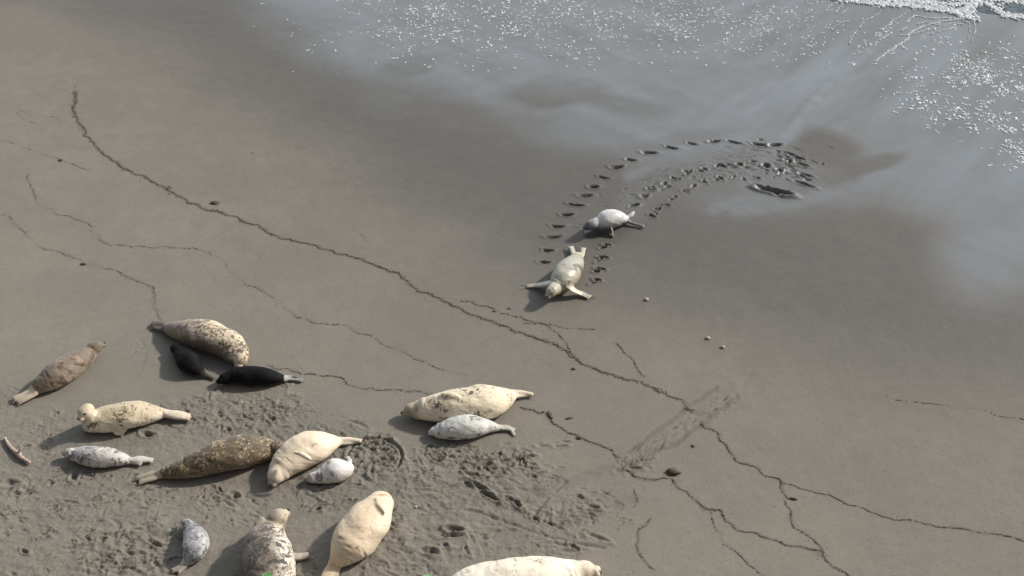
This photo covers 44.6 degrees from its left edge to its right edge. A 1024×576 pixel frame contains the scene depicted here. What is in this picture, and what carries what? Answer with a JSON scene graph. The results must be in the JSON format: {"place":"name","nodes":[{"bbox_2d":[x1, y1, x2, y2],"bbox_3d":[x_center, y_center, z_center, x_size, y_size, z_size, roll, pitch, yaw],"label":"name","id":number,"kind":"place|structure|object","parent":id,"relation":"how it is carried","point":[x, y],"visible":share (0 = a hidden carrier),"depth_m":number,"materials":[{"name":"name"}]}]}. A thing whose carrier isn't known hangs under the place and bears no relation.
{"place":"outdoors","nodes":[
{"label":"outdoors","id":0,"kind":"place"},
{"bbox_2d":[0,0,1023,575],"bbox_3d":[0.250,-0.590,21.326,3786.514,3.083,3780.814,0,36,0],"label":"sand beach","id":1,"kind":"structure","parent":0,"point":[824,252],"depth_m":18.27,"materials":[{"name":"grey sand"}]},
{"bbox_2d":[4,437,30,463],"bbox_3d":[-6.067,1.970,15.228,0.648,0.119,0.090,28,45,33],"label":"driftwood","id":2,"kind":"object","parent":1,"relation":"on","point":[18,454],"visible":1,"depth_m":15.17,"materials":[{"name":"beige wood"}]},
{"bbox_2d":[9,341,105,405],"bbox_3d":[-5.889,1.072,16.292,0.406,0.302,1.434,24,42,29],"label":"harbor seal","id":3,"kind":"object","parent":1,"relation":"on","point":[63,370],"visible":1,"depth_m":16.16,"materials":[{"name":"brown fur"}]},
{"bbox_2d":[3,214,161,320],"bbox_3d":[-6.378,-0.415,18.598,4.164,0.021,0.442,25,43,30],"label":"wrack line","id":4,"kind":"object","parent":1,"relation":"on","point":[106,269],"visible":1,"depth_m":18.27,"materials":[{"name":"brown plant"}]},
{"bbox_2d":[62,446,156,467],"bbox_3d":[-4.888,2.021,15.066,1.153,0.224,0.316,0,36,0],"label":"harbor seal pup","id":5,"kind":"object","parent":1,"relation":"on","point":[97,456],"visible":1,"depth_m":15.00,"materials":[{"name":"grey fur"}]},
{"bbox_2d":[77,401,192,436],"bbox_3d":[-4.691,1.541,15.554,1.380,0.424,0.441,-9,37,-12],"label":"harbor seal","id":6,"kind":"object","parent":1,"relation":"on","point":[119,419],"visible":1,"depth_m":15.45,"materials":[{"name":"beige fur"}]},
{"bbox_2d":[171,518,209,573],"bbox_3d":[-3.576,2.838,13.923,0.404,0.231,0.759,0,36,0],"label":"harbor seal pup","id":7,"kind":"object","parent":1,"relation":"on","point":[195,543],"visible":1,"depth_m":13.80,"materials":[{"name":"grey fur"}]},
{"bbox_2d":[170,344,215,380],"bbox_3d":[-4.284,0.961,16.497,0.312,0.239,0.945,-27,44,-32],"label":"harbor seal pup","id":8,"kind":"object","parent":1,"relation":"on","point":[188,362],"visible":1,"depth_m":16.38,"materials":[{"name":"black fur"}]},
{"bbox_2d":[148,319,248,367],"bbox_3d":[-4.217,0.598,16.907,1.806,0.370,0.488,20,41,26],"label":"harbor seal","id":9,"kind":"object","parent":1,"relation":"on","point":[218,339],"visible":0.98,"depth_m":16.66,"materials":[{"name":"fur"}]},
{"bbox_2d":[131,434,283,485],"bbox_3d":[-3.628,2.034,14.929,1.871,0.362,0.457,-11,37,-14],"label":"harbor seal","id":10,"kind":"object","parent":1,"relation":"on","point":[239,451],"visible":0.96,"depth_m":14.84,"materials":[{"name":"brown fur"}]},
{"bbox_2d":[210,201,219,204],"bbox_3d":[-4.739,-1.362,19.907,0.157,0.044,0.108,0,36,0],"label":"seaweed clump","id":11,"kind":"object","parent":1,"relation":"on","point":[214,202],"visible":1,"depth_m":19.88,"materials":[{"name":"grey stone"}]},
{"bbox_2d":[26,176,450,372],"bbox_3d":[-4.519,-0.281,18.417,8.816,0.024,0.739,21,41,27],"label":"wrack line","id":12,"kind":"object","parent":1,"relation":"on","point":[245,283],"visible":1,"depth_m":18.02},
{"bbox_2d":[215,366,305,385],"bbox_3d":[-3.280,1.138,16.265,1.160,0.222,0.301,0,36,0],"label":"harbor seal pup","id":13,"kind":"object","parent":1,"relation":"on","point":[254,376],"visible":1,"depth_m":16.18,"materials":[{"name":"black fur"}]},
{"bbox_2d":[242,508,313,575],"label":"harbor seal","id":14,"kind":"object","parent":1,"relation":"on","point":[266,546],"visible":0.98,"depth_m":13.49,"materials":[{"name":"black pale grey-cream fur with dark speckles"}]},
{"bbox_2d":[267,431,363,486],"bbox_3d":[-2.436,1.922,15.012,0.595,0.446,1.294,26,43,31],"label":"harbor seal","id":15,"kind":"object","parent":1,"relation":"on","point":[299,452],"visible":1,"depth_m":14.87,"materials":[{"name":"beige fur"}]},
{"bbox_2d":[305,455,353,483],"bbox_3d":[-2.105,2.152,14.843,0.666,0.247,0.375,-30,46,-35],"label":"harbor seal pup","id":16,"kind":"object","parent":1,"relation":"on","point":[333,470],"visible":1,"depth_m":14.74,"materials":[{"name":"white fur"}]},
{"bbox_2d":[267,365,432,393],"bbox_3d":[-2.155,1.225,16.336,2.312,0.016,0.198,10,37,14],"label":"wrack line","id":17,"kind":"object","parent":1,"relation":"on","point":[345,381],"visible":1,"depth_m":16.39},
{"bbox_2d":[321,491,393,575],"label":"harbor seal","id":18,"kind":"object","parent":1,"relation":"on","point":[361,529],"visible":1,"depth_m":13.78,"materials":[{"name":"beige fur"}]},
{"bbox_2d":[70,86,693,411],"bbox_3d":[-3.324,-0.849,19.198,13.902,0.030,1.404,27,44,32],"label":"wrack line","id":19,"kind":"object","parent":1,"relation":"on","point":[167,189],"visible":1,"depth_m":18.62,"materials":[{"name":"brown plant"}]},
{"bbox_2d":[400,384,536,422],"bbox_3d":[-0.502,1.440,15.689,1.790,0.415,0.524,-8,37,-11],"label":"harbor seal","id":20,"kind":"object","parent":1,"relation":"on","point":[487,401],"visible":0.9,"depth_m":15.54,"materials":[{"name":"beige fur"}]},
{"bbox_2d":[427,414,516,439],"bbox_3d":[-0.490,1.710,15.425,1.124,0.270,0.352,0,36,0],"label":"harbor seal pup","id":21,"kind":"object","parent":1,"relation":"on","point":[464,426],"visible":1,"depth_m":15.35,"materials":[{"name":"silver fur"}]},
{"bbox_2d":[3,96,1022,575],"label":"weed flecks","id":22,"kind":"object","parent":1,"relation":"on","point":[415,396],"visible":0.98,"depth_m":15.35,"materials":[{"name":"brown plant"}]},
{"bbox_2d":[460,300,582,364],"bbox_3d":[0.228,0.523,17.310,2.213,0.025,0.391,26,44,31],"label":"wrack line","id":23,"kind":"object","parent":1,"relation":"on","point":[527,320],"visible":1,"depth_m":17.41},
{"bbox_2d":[453,556,601,575],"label":"harbor seal","id":24,"kind":"object","parent":1,"relation":"on","point":[534,566],"visible":1,"depth_m":13.27,"materials":[{"name":"beige fur"}]},
{"bbox_2d":[547,411,552,418],"bbox_3d":[0.482,1.606,15.790,0.072,0.030,0.161,0,36,0],"label":"seaweed clump","id":25,"kind":"object","parent":1,"relation":"on","point":[549,414],"visible":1,"depth_m":15.78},
{"bbox_2d":[520,245,595,300],"bbox_3d":[0.657,-0.314,18.166,1.088,0.343,1.520,0,36,0],"label":"harbor seal","id":26,"kind":"object","parent":1,"relation":"on","point":[566,274],"visible":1,"depth_m":17.84,"materials":[{"name":"beige fur"}]},
{"bbox_2d":[522,408,617,457],"bbox_3d":[0.708,1.801,15.532,1.549,0.017,0.230,27,44,32],"label":"wrack line","id":27,"kind":"object","parent":1,"relation":"on","point":[615,456],"visible":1,"depth_m":15.50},
{"bbox_2d":[582,209,646,236],"bbox_3d":[1.556,-1.037,19.186,1.063,0.316,0.439,-14,38,-18],"label":"harbor seal","id":28,"kind":"object","parent":1,"relation":"on","point":[610,219],"visible":1,"depth_m":19.09,"materials":[{"name":"white fur"}]},
{"bbox_2d":[252,0,1023,170],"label":"froth bubbles","id":29,"kind":"object","parent":1,"relation":"on","point":[956,108],"visible":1,"depth_m":24.64},
{"bbox_2d":[635,519,654,569],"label":"wrack line","id":30,"kind":"object","parent":1,"relation":"on","point":[648,521],"visible":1,"depth_m":14.08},
{"bbox_2d":[666,468,681,474],"bbox_3d":[1.936,2.206,14.973,0.147,0.070,0.135,-22,42,-28],"label":"seaweed clump","id":31,"kind":"object","parent":1,"relation":"on","point":[672,471],"visible":1,"depth_m":14.95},
{"bbox_2d":[626,470,848,575],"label":"wrack line","id":32,"kind":"object","parent":1,"relation":"on","point":[781,542],"visible":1,"depth_m":14.38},
{"bbox_2d":[700,423,790,499],"bbox_3d":[2.825,2.094,15.167,0.212,0.023,1.603,-25,43,-30],"label":"wrack line","id":33,"kind":"object","parent":1,"relation":"on","point":[702,425],"visible":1,"depth_m":15.09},
{"bbox_2d":[775,500,827,552],"bbox_3d":[3.306,2.737,14.288,0.186,0.012,0.881,-15,39,-20],"label":"wrack line","id":34,"kind":"object","parent":1,"relation":"on","point":[798,529],"visible":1,"depth_m":14.26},
{"bbox_2d":[785,483,1023,541],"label":"wrack line","id":35,"kind":"object","parent":1,"relation":"on","point":[910,519],"visible":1,"depth_m":14.37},
{"bbox_2d":[896,400,1023,419],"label":"wrack line","id":36,"kind":"object","parent":1,"relation":"on","point":[939,404],"visible":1,"depth_m":15.98,"materials":[{"name":"brown plant"}]},
{"bbox_2d":[891,0,1023,16],"bbox_3d":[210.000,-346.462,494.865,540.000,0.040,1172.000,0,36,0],"label":"sea water","id":37,"kind":"structure","parent":0,"point":[1012,7],"depth_m":26.09,"materials":[{"name":"grey liquid"}]},
{"bbox_2d":[831,0,1023,61],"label":"wave foam","id":38,"kind":"object","parent":37,"relation":"on","point":[963,13],"visible":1,"depth_m":26.01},
{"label":"cliff","id":39,"kind":"structure","parent":0,"visible":0},
{"bbox_2d":[262,572,271,575],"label":"cliff plant","id":40,"kind":"object","parent":39,"relation":"on","point":[268,574],"visible":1,"depth_m":2.07,"materials":[{"name":"green plant"}]}
]}

